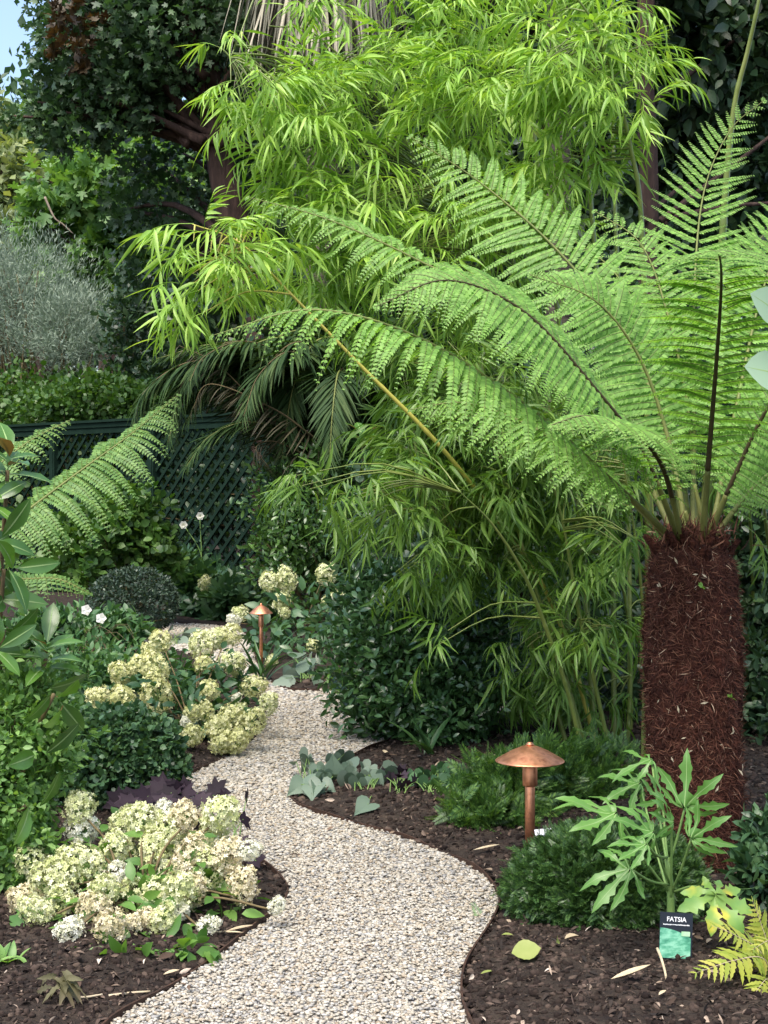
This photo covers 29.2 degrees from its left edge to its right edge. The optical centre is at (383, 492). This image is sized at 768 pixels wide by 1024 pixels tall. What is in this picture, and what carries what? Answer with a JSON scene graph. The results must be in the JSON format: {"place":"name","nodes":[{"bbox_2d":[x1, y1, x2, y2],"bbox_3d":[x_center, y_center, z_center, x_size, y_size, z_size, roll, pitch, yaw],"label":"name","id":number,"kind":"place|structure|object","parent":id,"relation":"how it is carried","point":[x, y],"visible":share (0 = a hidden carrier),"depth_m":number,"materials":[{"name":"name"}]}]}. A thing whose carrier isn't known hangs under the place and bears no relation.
{"place":"outdoors","nodes":[
{"label":"outdoors","id":0,"kind":"place"},
{"bbox_2d":[110,622,502,1023],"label":"path","id":1,"kind":"structure","parent":0,"point":[316,948],"depth_m":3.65,"materials":[{"name":"beige gravel"}]},
{"bbox_2d":[0,0,721,493],"label":"sky","id":2,"kind":"structure","parent":0,"point":[11,34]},
{"bbox_2d":[0,494,767,1023],"bbox_3d":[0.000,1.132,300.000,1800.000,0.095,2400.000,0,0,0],"label":"ground","id":3,"kind":"structure","parent":0,"point":[34,1006],"depth_m":3.65,"materials":[{"name":"soil"}]},
{"bbox_2d":[0,941,29,963],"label":"weed","id":4,"kind":"object","parent":3,"relation":"on","point":[12,952],"visible":1,"depth_m":3.56,"materials":[{"name":"green plant"}]},
{"bbox_2d":[0,88,55,447],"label":"distant tree","id":5,"kind":"object","parent":3,"relation":"on","point":[12,152],"visible":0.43,"depth_m":29.63,"materials":[{"name":"green plant"}]},
{"bbox_2d":[2,90,70,380],"bbox_3d":[-7.867,-4.156,33.892,4.640,10.733,4.647,0,0,0],"label":"distant tree","id":6,"kind":"object","parent":3,"relation":"on","point":[22,132],"visible":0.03,"depth_m":33.41,"materials":[{"name":"green plant"}]},
{"bbox_2d":[0,423,86,845],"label":"magnolia","id":7,"kind":"object","parent":3,"relation":"on","point":[23,630],"visible":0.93,"depth_m":4.11,"materials":[{"name":"green plant"}]},
{"bbox_2d":[0,647,111,896],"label":"light green shrub","id":8,"kind":"object","parent":3,"relation":"on","point":[17,695],"visible":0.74,"depth_m":4.14,"materials":[{"name":"green plant"}]},
{"bbox_2d":[0,205,129,550],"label":"silver bush","id":9,"kind":"object","parent":3,"relation":"on","point":[57,310],"visible":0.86,"depth_m":19.61,"materials":[{"name":"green plant"}]},
{"bbox_2d":[0,394,181,599],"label":"tree fern","id":10,"kind":"object","parent":3,"relation":"on","point":[65,479],"visible":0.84,"depth_m":5.61,"materials":[{"name":"green plant"}]},
{"bbox_2d":[37,970,149,1007],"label":"wilted plant","id":11,"kind":"object","parent":3,"relation":"on","point":[67,985],"visible":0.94,"depth_m":3.29,"materials":[{"name":"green plant"}]},
{"bbox_2d":[0,349,198,578],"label":"ivy hedge","id":12,"kind":"object","parent":3,"relation":"on","point":[63,398],"visible":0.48,"depth_m":17.67,"materials":[{"name":"green plant"}]},
{"bbox_2d":[14,470,193,607],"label":"leafy shrub","id":13,"kind":"object","parent":3,"relation":"on","point":[148,542],"visible":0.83,"depth_m":12.24,"materials":[{"name":"green plant"}]},
{"bbox_2d":[0,124,209,372],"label":"fig tree","id":14,"kind":"object","parent":3,"relation":"on","point":[74,184],"visible":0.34,"depth_m":23.27,"materials":[{"name":"green plant"}]},
{"bbox_2d":[44,196,72,233],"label":"bare branch","id":15,"kind":"object","parent":14,"relation":"attached to","point":[48,205],"visible":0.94,"depth_m":22.52,"materials":[{"name":"grey wood"}]},
{"bbox_2d":[2,593,228,713],"bbox_3d":[-1.622,0.879,8.305,1.115,0.546,2.306,0,0,-21],"label":"flowering perennial","id":16,"kind":"object","parent":3,"relation":"on","point":[117,634],"visible":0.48,"depth_m":8.81,"materials":[{"name":"green plant"}]},
{"bbox_2d":[43,699,193,810],"bbox_3d":[-1.000,0.956,5.371,0.548,0.401,0.579,0,0,42],"label":"box ball","id":17,"kind":"object","parent":3,"relation":"on","point":[133,745],"visible":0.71,"depth_m":5.26,"materials":[{"name":"green plant"}]},
{"bbox_2d":[85,563,182,633],"bbox_3d":[-1.944,0.852,11.391,0.765,0.619,0.695,0,0,0],"label":"clipped ball","id":18,"kind":"object","parent":3,"relation":"on","point":[171,596],"visible":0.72,"depth_m":11.29,"materials":[{"name":"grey plant"}]},
{"bbox_2d":[5,789,286,965],"bbox_3d":[-0.641,1.018,4.051,0.777,0.348,1.040,0,0,0],"label":"hydrangea","id":19,"kind":"object","parent":3,"relation":"on","point":[157,898],"visible":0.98,"depth_m":3.95,"materials":[{"name":"beige plant"}]},
{"bbox_2d":[0,432,300,575],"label":"laurel hedge","id":20,"kind":"object","parent":3,"relation":"on","point":[217,503],"visible":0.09,"depth_m":16.80,"materials":[{"name":"green plant"}]},
{"bbox_2d":[98,136,205,378],"bbox_3d":[-7.197,-5.134,39.750,4.850,12.669,4.679,0,0,-38],"label":"distant tree","id":21,"kind":"object","parent":3,"relation":"on","point":[100,363],"depth_m":39.82,"materials":[{"name":"green plant"}]},
{"bbox_2d":[0,0,305,594],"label":"broadleaf tree","id":22,"kind":"object","parent":3,"relation":"on","point":[116,69],"visible":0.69,"depth_m":15.34,"materials":[{"name":"green plant"}]},
{"bbox_2d":[102,771,230,827],"bbox_3d":[-0.737,1.061,4.969,0.427,0.182,0.359,0,0,0],"label":"heuchera","id":23,"kind":"object","parent":3,"relation":"on","point":[161,786],"visible":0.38,"depth_m":5.02,"materials":[{"name":"purple plant"}]},
{"bbox_2d":[89,257,250,513],"bbox_3d":[-2.425,-0.884,17.825,3.214,4.092,2.051,0,0,27],"label":"holly bush","id":24,"kind":"object","parent":3,"relation":"on","point":[126,324],"visible":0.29,"depth_m":18.05,"materials":[{"name":"green plant"}]},
{"bbox_2d":[164,969,177,973],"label":"fallen leaf","id":25,"kind":"object","parent":3,"relation":"on","point":[171,971],"visible":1,"depth_m":3.46,"materials":[{"name":"plant"}]},
{"bbox_2d":[77,623,278,756],"bbox_3d":[-0.934,0.925,6.924,0.946,0.547,1.360,0,0,-20],"label":"hydrangea","id":26,"kind":"object","parent":3,"relation":"on","point":[197,724],"visible":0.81,"depth_m":6.84,"materials":[{"name":"yellow plant"}]},
{"bbox_2d":[168,625,201,644],"bbox_3d":[-1.532,1.128,11.242,0.302,0.220,0.480,0,0,-14],"label":"brunnera","id":27,"kind":"object","parent":3,"relation":"on","point":[184,638],"visible":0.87,"depth_m":11.19,"materials":[{"name":"green plant"}]},
{"bbox_2d":[101,641,288,1023],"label":"metal edging","id":28,"kind":"object","parent":3,"relation":"on","point":[119,1013],"visible":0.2,"depth_m":3.67,"materials":[{"name":"metal"}]},
{"bbox_2d":[178,510,211,559],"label":"climbing rose","id":29,"kind":"object","parent":3,"relation":"on","point":[184,524],"visible":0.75,"depth_m":14.49,"materials":[{"name":"white plant"}]},
{"bbox_2d":[0,412,412,602],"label":"lattice fence","id":30,"kind":"object","parent":3,"relation":"on","point":[104,427],"visible":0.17,"depth_m":15.55,"materials":[{"name":"paint"}]},
{"bbox_2d":[142,543,281,622],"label":"oakleaf hydrangea","id":31,"kind":"object","parent":3,"relation":"on","point":[208,589],"visible":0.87,"depth_m":13.17,"materials":[{"name":"green plant"}]},
{"bbox_2d":[227,925,251,930],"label":"fallen leaf","id":32,"kind":"object","parent":3,"relation":"on","point":[239,927],"visible":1,"depth_m":3.81,"materials":[{"name":"beige plant"}]},
{"bbox_2d":[216,787,266,867],"bbox_3d":[-0.454,1.055,4.655,0.102,0.194,0.588,0,0,-13],"label":"heuchera","id":33,"kind":"object","parent":3,"relation":"on","point":[244,819],"visible":0.34,"depth_m":4.69,"materials":[{"name":"purple plant"}]},
{"bbox_2d":[171,622,331,690],"bbox_3d":[-0.934,1.165,10.512,1.014,0.071,5.569,0,0,-25],"label":"metal edging","id":34,"kind":"object","parent":3,"relation":"on","point":[293,689],"visible":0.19,"depth_m":8.54,"materials":[{"name":"metal"}]},
{"bbox_2d":[249,603,272,663],"bbox_3d":[-0.810,0.949,9.700,0.156,0.445,0.156,0,0,0],"label":"path lamp","id":35,"kind":"object","parent":3,"relation":"on","point":[261,609],"visible":0.98,"depth_m":9.69,"materials":[{"name":"orange metal"}]},
{"bbox_2d":[220,635,307,679],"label":"iris","id":36,"kind":"object","parent":3,"relation":"on","point":[261,671],"visible":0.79,"depth_m":8.91,"materials":[{"name":"green plant"}]},
{"bbox_2d":[128,4,415,455],"bbox_3d":[-1.359,-3.688,20.996,4.092,9.777,3.893,0,0,-37],"label":"evergreen tree","id":37,"kind":"object","parent":3,"relation":"on","point":[214,320],"visible":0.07,"depth_m":20.24,"materials":[{"name":"green plant"}]},
{"bbox_2d":[226,563,351,665],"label":"hydrangea","id":38,"kind":"object","parent":3,"relation":"on","point":[277,628],"visible":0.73,"depth_m":10.54,"materials":[{"name":"beige plant"}]},
{"bbox_2d":[272,652,325,686],"bbox_3d":[-0.486,1.124,9.059,0.354,0.234,0.952,0,0,0],"label":"brunnera","id":39,"kind":"object","parent":3,"relation":"on","point":[299,669],"visible":0.6,"depth_m":9.05,"materials":[{"name":"green plant"}]},
{"bbox_2d":[219,0,416,608],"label":"fan palm","id":40,"kind":"object","parent":3,"relation":"on","point":[273,10],"visible":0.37,"depth_m":13.17,"materials":[{"name":"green plant"}]},
{"bbox_2d":[286,746,354,800],"bbox_3d":[-0.254,1.089,5.836,0.262,0.155,0.835,0,0,0],"label":"brunnera","id":41,"kind":"object","parent":3,"relation":"on","point":[316,781],"visible":0.95,"depth_m":5.71,"materials":[{"name":"green plant"}]},
{"bbox_2d":[126,300,515,574],"bbox_3d":[-0.436,-0.315,12.339,3.370,2.970,2.359,0,0,-23],"label":"date palm","id":42,"kind":"object","parent":3,"relation":"on","point":[285,393],"visible":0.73,"depth_m":11.80,"materials":[{"name":"green plant"}]},
{"bbox_2d":[229,410,425,627],"bbox_3d":[-0.339,0.232,12.013,1.776,1.856,1.494,0,0,0],"label":"evergreen shrub","id":43,"kind":"object","parent":3,"relation":"on","point":[285,546],"visible":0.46,"depth_m":11.74,"materials":[{"name":"green plant"}]},
{"bbox_2d":[325,666,355,693],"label":"shrub","id":44,"kind":"object","parent":3,"relation":"on","point":[327,681],"visible":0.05,"depth_m":7.88,"materials":[{"name":"green plant"}]},
{"bbox_2d":[115,185,595,738],"bbox_3d":[-0.022,-0.019,5.950,2.141,2.345,0.659,0,0,-21],"label":"leaning bamboo","id":45,"kind":"object","parent":3,"relation":"on","point":[223,271],"visible":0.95,"depth_m":5.71,"materials":[{"name":"green plant"}]},
{"bbox_2d":[337,756,397,815],"bbox_3d":[-0.050,1.117,5.570,0.272,0.125,0.847,0,0,0],"label":"brunnera","id":46,"kind":"object","parent":3,"relation":"on","point":[353,777],"visible":0.88,"depth_m":5.68,"materials":[{"name":"green plant"}]},
{"bbox_2d":[343,422,408,559],"bbox_3d":[-0.003,0.325,10.510,0.466,1.658,0.969,0,0,12],"label":"magnolia","id":47,"kind":"object","parent":3,"relation":"on","point":[357,424],"visible":0.14,"depth_m":10.26,"materials":[{"name":"green plant"}]},
{"bbox_2d":[0,4,765,526],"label":"woodland","id":48,"kind":"object","parent":3,"relation":"on","point":[14,88],"visible":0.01,"depth_m":47.03,"materials":[{"name":"green plant"}]},
{"bbox_2d":[290,712,503,1023],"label":"metal edging","id":49,"kind":"object","parent":3,"relation":"on","point":[469,957],"visible":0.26,"depth_m":4.52,"materials":[{"name":"metal"}]},
{"bbox_2d":[382,763,418,792],"bbox_3d":[0.062,1.107,5.628,0.151,0.096,0.452,0,0,0],"label":"heuchera","id":50,"kind":"object","parent":3,"relation":"on","point":[392,778],"visible":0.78,"depth_m":5.65,"materials":[{"name":"purple plant"}]},
{"bbox_2d":[280,548,530,747],"bbox_3d":[0.140,0.710,6.935,1.124,0.898,1.202,0,0,14],"label":"camellia","id":51,"kind":"object","parent":3,"relation":"on","point":[374,696],"visible":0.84,"depth_m":6.69,"materials":[{"name":"green plant"}]},
{"bbox_2d":[407,761,468,792],"bbox_3d":[0.192,1.114,5.651,0.232,0.096,0.503,0,0,14],"label":"brunnera","id":52,"kind":"object","parent":3,"relation":"on","point":[423,775],"visible":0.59,"depth_m":5.64,"materials":[{"name":"green plant"}]},
{"bbox_2d":[172,0,711,756],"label":"tall bamboo","id":53,"kind":"object","parent":3,"relation":"on","point":[562,86],"visible":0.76,"depth_m":6.32,"materials":[{"name":"green plant"}]},
{"bbox_2d":[256,295,688,756],"bbox_3d":[0.401,0.174,6.190,1.774,2.006,1.854,0,0,0],"label":"bamboo","id":54,"kind":"object","parent":3,"relation":"on","point":[444,494],"visible":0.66,"depth_m":6.13,"materials":[{"name":"green plant"}]},
{"bbox_2d":[474,844,498,849],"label":"fallen leaf","id":55,"kind":"object","parent":3,"relation":"on","point":[484,847],"visible":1,"depth_m":4.63,"materials":[{"name":"plant"}]},
{"bbox_2d":[209,97,767,872],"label":"tree fern","id":56,"kind":"object","parent":3,"relation":"on","point":[693,663],"visible":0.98,"depth_m":4.30,"materials":[{"name":"plant"}]},
{"bbox_2d":[219,0,765,472],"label":"evergreen tree","id":57,"kind":"object","parent":3,"relation":"on","point":[521,156],"visible":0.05,"depth_m":14.17,"materials":[{"name":"green plant"}]},
{"bbox_2d":[315,332,706,709],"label":"dark undergrowth","id":58,"kind":"object","parent":3,"relation":"on","point":[406,557],"visible":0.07,"depth_m":8.49,"materials":[{"name":"green plant"}]},
{"bbox_2d":[512,939,540,959],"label":"fallen leaf","id":59,"kind":"object","parent":3,"relation":"on","point":[526,949],"visible":1,"depth_m":3.52,"materials":[{"name":"yellow plant"}]},
{"bbox_2d":[495,742,564,843],"bbox_3d":[0.456,0.979,4.600,0.217,0.402,0.217,0,0,0],"label":"path lamp","id":60,"kind":"object","parent":3,"relation":"on","point":[529,758],"visible":0.99,"depth_m":4.58,"materials":[{"name":"orange metal"}]},
{"bbox_2d":[423,716,648,833],"bbox_3d":[0.562,0.970,5.295,1.083,0.374,0.564,0,0,-44],"label":"yew bush","id":61,"kind":"object","parent":3,"relation":"on","point":[492,791],"visible":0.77,"depth_m":5.16,"materials":[{"name":"green plant"}]},
{"bbox_2d":[534,828,550,835],"bbox_3d":[0.487,1.089,4.509,0.053,0.123,0.047,0,0,0],"label":"blank label","id":62,"kind":"object","parent":3,"relation":"on","point":[541,832],"visible":0.29,"depth_m":4.50,"materials":[{"name":"white plastic"}]},
{"bbox_2d":[545,0,571,543],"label":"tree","id":63,"kind":"object","parent":3,"relation":"on","point":[565,318],"visible":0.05,"depth_m":9.53,"materials":[{"name":"green plant"}]},
{"bbox_2d":[565,933,580,938],"bbox_3d":[0.465,1.092,3.623,0.044,0.010,0.028,0,0,0],"label":"wood chip","id":64,"kind":"object","parent":3,"relation":"on","point":[570,935],"visible":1,"depth_m":3.63,"materials":[{"name":"brown wood"}]},
{"bbox_2d":[471,809,715,931],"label":"yew dome","id":65,"kind":"structure","parent":3,"relation":"on","point":[552,871],"depth_m":3.82,"materials":[{"name":"green plant"}]},
{"bbox_2d":[611,964,650,978],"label":"fallen leaf","id":66,"kind":"object","parent":3,"relation":"on","point":[629,971],"visible":1,"depth_m":3.33,"materials":[{"name":"plant"}]},
{"bbox_2d":[553,748,751,935],"bbox_3d":[0.599,0.900,3.640,0.407,0.539,0.515,0,0,-31],"label":"fatsia","id":67,"kind":"object","parent":3,"relation":"on","point":[687,801],"visible":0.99,"depth_m":3.55,"materials":[{"name":"green plant"}]},
{"bbox_2d":[656,947,666,978],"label":"dry stalk","id":68,"kind":"object","parent":3,"relation":"on","point":[661,959],"visible":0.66,"depth_m":3.37,"materials":[{"name":"plant"}]},
{"bbox_2d":[556,277,767,744],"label":"ivy screen","id":69,"kind":"object","parent":3,"relation":"on","point":[756,631],"visible":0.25,"depth_m":6.81,"materials":[{"name":"green plant"}]},
{"bbox_2d":[571,0,767,615],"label":"broadleaf tree","id":70,"kind":"object","parent":3,"relation":"on","point":[712,33],"visible":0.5,"depth_m":10.69,"materials":[{"name":"green plant"}]},
{"bbox_2d":[658,912,692,959],"bbox_3d":[0.695,1.086,3.494,0.090,0.178,0.031,0,0,-6],"label":"plant tag","id":71,"kind":"object","parent":3,"relation":"on","point":[675,932],"visible":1,"depth_m":3.50,"materials":[{"name":"green plastic"}]},
{"bbox_2d":[671,424,767,711],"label":"young bamboo","id":72,"kind":"object","parent":3,"relation":"on","point":[712,497],"visible":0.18,"depth_m":5.75,"materials":[{"name":"green plant"}]},
{"bbox_2d":[691,896,767,992],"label":"golden fern","id":73,"kind":"object","parent":3,"relation":"on","point":[760,954],"visible":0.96,"depth_m":3.33,"materials":[{"name":"plant"}]},
{"bbox_2d":[708,0,760,524],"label":"bare bamboo cane","id":74,"kind":"object","parent":3,"relation":"on","point":[722,223],"visible":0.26,"depth_m":5.70,"materials":[{"name":"green plant"}]},
{"bbox_2d":[717,792,767,911],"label":"skimmia","id":75,"kind":"object","parent":3,"relation":"on","point":[748,855],"visible":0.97,"depth_m":3.92,"materials":[{"name":"green plant"}]},
{"bbox_2d":[744,287,767,389],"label":"eucalyptus branch","id":76,"kind":"object","parent":3,"relation":"on","point":[756,366],"visible":1,"depth_m":2.18,"materials":[{"name":"green plant"}]},
{"bbox_2d":[383,709,458,754],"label":"grass","id":77,"kind":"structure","parent":0,"point":[427,746],"depth_m":6.32,"materials":[{"name":"green plant"}]}
]}

